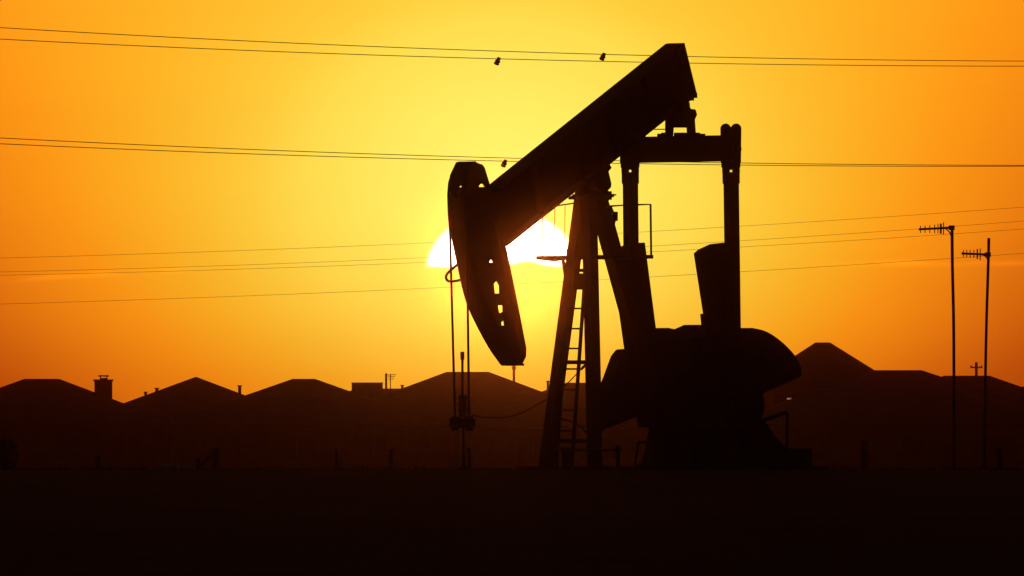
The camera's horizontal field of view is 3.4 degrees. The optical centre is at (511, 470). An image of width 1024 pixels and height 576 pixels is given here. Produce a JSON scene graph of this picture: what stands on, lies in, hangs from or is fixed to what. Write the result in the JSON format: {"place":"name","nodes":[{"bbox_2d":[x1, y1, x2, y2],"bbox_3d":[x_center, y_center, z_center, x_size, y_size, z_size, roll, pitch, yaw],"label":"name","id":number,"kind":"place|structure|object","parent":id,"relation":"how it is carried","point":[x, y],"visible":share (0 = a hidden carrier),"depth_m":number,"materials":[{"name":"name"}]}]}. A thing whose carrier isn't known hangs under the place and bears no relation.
{"place":"outdoors","nodes":[
{"label":"outdoors","id":0,"kind":"place"},
{"bbox_2d":[0,27,976,60],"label":"power line","id":1,"kind":"object","parent":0,"point":[477,50],"visible":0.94,"depth_m":317.35,"materials":[{"name":"black metal"}]},
{"bbox_2d":[599,53,605,60],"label":"wire damper","id":2,"kind":"object","parent":1,"relation":"attached to","point":[602,57],"visible":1,"depth_m":324.43,"materials":[{"name":"metal"}]},
{"bbox_2d":[0,470,1023,575],"bbox_3d":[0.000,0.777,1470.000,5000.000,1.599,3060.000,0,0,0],"label":"ground","id":3,"kind":"structure","parent":0,"point":[511,522],"depth_m":157.04,"materials":[{"name":"soil"}]},
{"bbox_2d":[0,439,19,467],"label":"shrub","id":4,"kind":"object","parent":3,"relation":"on","point":[9,452],"visible":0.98,"depth_m":274.94,"materials":[{"name":"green plant"}]},
{"bbox_2d":[0,375,176,469],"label":"house","id":5,"kind":"structure","parent":3,"relation":"on","point":[47,424],"depth_m":862.59,"materials":[{"name":"brown"}]},
{"bbox_2d":[0,433,19,458],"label":"window","id":6,"kind":"structure","parent":5,"relation":"in","point":[15,437],"depth_m":862.62,"materials":[{"name":"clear glass"}]},
{"bbox_2d":[30,435,47,469],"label":"door","id":7,"kind":"structure","parent":5,"relation":"in","point":[38,443],"depth_m":862.62,"materials":[{"name":"metal"}]},
{"bbox_2d":[56,433,81,458],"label":"window","id":8,"kind":"structure","parent":5,"relation":"in","point":[68,445],"depth_m":862.62,"materials":[{"name":"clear glass"}]},
{"bbox_2d":[110,433,141,458],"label":"window","id":9,"kind":"structure","parent":5,"relation":"in","point":[122,445],"depth_m":862.62,"materials":[{"name":"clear glass"}]},
{"bbox_2d":[125,377,244,464],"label":"house","id":10,"kind":"structure","parent":3,"relation":"on","point":[184,398],"depth_m":901.82,"materials":[{"name":"brown"}]},
{"bbox_2d":[168,436,169,464],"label":"door","id":11,"kind":"structure","parent":10,"relation":"in","point":[168,436],"depth_m":898.73,"materials":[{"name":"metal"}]},
{"bbox_2d":[196,448,218,469],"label":"braced corner post","id":12,"kind":"object","parent":3,"relation":"on","point":[213,456],"visible":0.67,"depth_m":299.96,"materials":[{"name":"brown wood"}]},
{"bbox_2d":[168,379,438,469],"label":"house","id":13,"kind":"structure","parent":3,"relation":"on","point":[298,423],"depth_m":879.07,"materials":[{"name":"brown"}]},
{"bbox_2d":[210,434,241,458],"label":"window","id":14,"kind":"structure","parent":13,"relation":"in","point":[229,445],"depth_m":878.99,"materials":[{"name":"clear glass"}]},
{"bbox_2d":[253,436,270,469],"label":"door","id":15,"kind":"structure","parent":13,"relation":"in","point":[261,444],"depth_m":878.99,"materials":[{"name":"metal"}]},
{"bbox_2d":[277,434,317,458],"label":"window","id":16,"kind":"structure","parent":13,"relation":"in","point":[289,446],"depth_m":878.99,"materials":[{"name":"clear glass"}]},
{"bbox_2d":[359,434,387,458],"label":"window","id":17,"kind":"structure","parent":13,"relation":"in","point":[371,446],"depth_m":878.99,"materials":[{"name":"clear glass"}]},
{"bbox_2d":[351,373,403,398],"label":"house","id":18,"kind":"structure","parent":3,"relation":"on","point":[372,390],"depth_m":945.50,"materials":[{"name":"grey"}]},
{"bbox_2d":[389,449,392,468],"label":"fence post","id":19,"kind":"object","parent":3,"relation":"on","point":[390,458],"visible":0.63,"depth_m":321.97,"materials":[{"name":"brown wood"}]},
{"bbox_2d":[373,372,540,469],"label":"house","id":20,"kind":"structure","parent":3,"relation":"on","point":[431,398],"depth_m":921.14,"materials":[{"name":"brown"}]},
{"bbox_2d":[432,435,459,458],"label":"window","id":21,"kind":"structure","parent":20,"relation":"in","point":[443,446],"depth_m":918.03,"materials":[{"name":"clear glass"}]},
{"bbox_2d":[457,428,470,469],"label":"well head","id":22,"kind":"object","parent":3,"relation":"on","point":[463,467],"visible":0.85,"depth_m":256.06},
{"bbox_2d":[458,381,648,469],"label":"house","id":23,"kind":"structure","parent":3,"relation":"on","point":[511,442],"depth_m":879.52,"materials":[{"name":"brown"}]},
{"bbox_2d":[517,435,541,459],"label":"window","id":24,"kind":"structure","parent":23,"relation":"in","point":[528,446],"depth_m":879.41,"materials":[{"name":"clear glass"}]},
{"bbox_2d":[602,435,641,459],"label":"window","id":25,"kind":"structure","parent":23,"relation":"in","point":[628,444],"depth_m":879.41,"materials":[{"name":"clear glass"}]},
{"bbox_2d":[554,445,621,469],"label":"pipe rail","id":26,"kind":"object","parent":3,"relation":"on","point":[565,458],"visible":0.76,"depth_m":254.97,"materials":[{"name":"black metal"}]},
{"bbox_2d":[445,43,826,469],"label":"pump jack","id":27,"kind":"object","parent":3,"relation":"on","point":[690,397],"visible":0.98,"depth_m":258.48,"materials":[{"name":"metal"}]},
{"bbox_2d":[633,441,652,469],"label":"pipe stand","id":28,"kind":"object","parent":3,"relation":"on","point":[638,443],"visible":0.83,"depth_m":255.99,"materials":[{"name":"black metal"}]},
{"bbox_2d":[763,342,873,408],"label":"house","id":29,"kind":"structure","parent":3,"relation":"on","point":[824,364],"depth_m":928.57,"materials":[{"name":"brown"}]},
{"bbox_2d":[773,393,796,405],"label":"window","id":30,"kind":"structure","parent":29,"relation":"in","point":[778,398],"depth_m":927.94,"materials":[{"name":"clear glass"}]},
{"bbox_2d":[861,441,867,469],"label":"fence post","id":31,"kind":"object","parent":3,"relation":"on","point":[864,454],"visible":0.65,"depth_m":321.94,"materials":[{"name":"brown wood"}]},
{"bbox_2d":[762,370,1023,469],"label":"house","id":32,"kind":"structure","parent":3,"relation":"on","point":[894,419],"depth_m":858.78,"materials":[{"name":"brown"}]},
{"bbox_2d":[801,434,834,459],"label":"window","id":33,"kind":"structure","parent":32,"relation":"in","point":[822,446],"depth_m":858.83,"materials":[{"name":"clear glass"}]},
{"bbox_2d":[881,434,921,459],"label":"window","id":34,"kind":"structure","parent":32,"relation":"in","point":[893,446],"depth_m":858.83,"materials":[{"name":"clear glass"}]},
{"bbox_2d":[933,436,950,469],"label":"door","id":35,"kind":"structure","parent":32,"relation":"in","point":[941,444],"depth_m":858.62,"materials":[{"name":"metal"}]},
{"bbox_2d":[987,434,1016,459],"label":"window","id":36,"kind":"structure","parent":32,"relation":"in","point":[1008,442],"depth_m":858.83,"materials":[{"name":"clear glass"}]},
{"bbox_2d":[919,222,955,469],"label":"antenna mast","id":37,"kind":"object","parent":3,"relation":"on","point":[951,228],"visible":0.98,"depth_m":261.98,"materials":[{"name":"black metal"}]},
{"bbox_2d":[961,238,990,469],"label":"antenna mast","id":38,"kind":"object","parent":3,"relation":"on","point":[987,254],"visible":0.98,"depth_m":261.98,"materials":[{"name":"black metal"}]},
{"bbox_2d":[970,362,981,375],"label":"utility pole","id":39,"kind":"object","parent":3,"relation":"on","point":[976,367],"visible":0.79,"depth_m":1399.89,"materials":[{"name":"brown wood"}]},
{"bbox_2d":[942,376,1020,395],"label":"house","id":40,"kind":"structure","parent":3,"relation":"on","point":[996,386],"depth_m":904.04,"materials":[{"name":"brown"}]},
{"bbox_2d":[999,386,1023,403],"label":"house","id":41,"kind":"structure","parent":3,"relation":"on","point":[1016,395],"depth_m":885.01,"materials":[{"name":"brown"}]},
{"bbox_2d":[0,465,1023,469],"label":"dry grass","id":42,"kind":"structure","parent":0,"point":[415,468],"depth_m":265.79,"materials":[{"name":"black plant"}]},
{"bbox_2d":[0,143,1023,166],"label":"power line","id":43,"kind":"object","parent":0,"point":[507,161],"visible":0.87,"depth_m":326.74,"materials":[{"name":"black metal"}]},
{"bbox_2d":[501,159,506,167],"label":"wire damper","id":44,"kind":"object","parent":43,"relation":"attached to","point":[504,163],"visible":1,"depth_m":329.62,"materials":[{"name":"metal"}]},
{"bbox_2d":[0,0,1023,402],"label":"sky","id":45,"kind":"structure","parent":0,"point":[73,203],"materials":[{"name":"orange"}]},
{"bbox_2d":[1,39,1023,66],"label":"power line","id":46,"kind":"object","parent":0,"point":[464,57],"visible":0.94,"depth_m":316.71,"materials":[{"name":"black metal"}]},
{"bbox_2d":[494,57,500,65],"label":"wire damper","id":47,"kind":"object","parent":46,"relation":"attached to","point":[497,62],"visible":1,"depth_m":319.30,"materials":[{"name":"metal"}]},
{"bbox_2d":[4,138,1023,165],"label":"power line","id":48,"kind":"object","parent":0,"point":[465,156],"visible":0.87,"depth_m":324.45,"materials":[{"name":"black metal"}]},
{"bbox_2d":[512,366,515,380],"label":"utility pole","id":49,"kind":"object","parent":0,"point":[513,367],"visible":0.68,"depth_m":1499.89,"materials":[{"name":"brown wood"}]},
{"bbox_2d":[14,221,1018,271],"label":"power line","id":50,"kind":"object","parent":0,"point":[453,256],"visible":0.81,"depth_m":819.99,"materials":[{"name":"black metal"}]},
{"bbox_2d":[16,207,1020,257],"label":"power line","id":51,"kind":"object","parent":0,"point":[517,238],"visible":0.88,"depth_m":819.99,"materials":[{"name":"black metal"}]},
{"bbox_2d":[15,253,1022,303],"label":"power line","id":52,"kind":"object","parent":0,"point":[523,283],"visible":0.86,"depth_m":819.99,"materials":[{"name":"black metal"}]},
{"bbox_2d":[31,229,1018,274],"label":"power line","id":53,"kind":"object","parent":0,"point":[512,258],"visible":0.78,"depth_m":819.99,"materials":[{"name":"black metal"}]}
]}

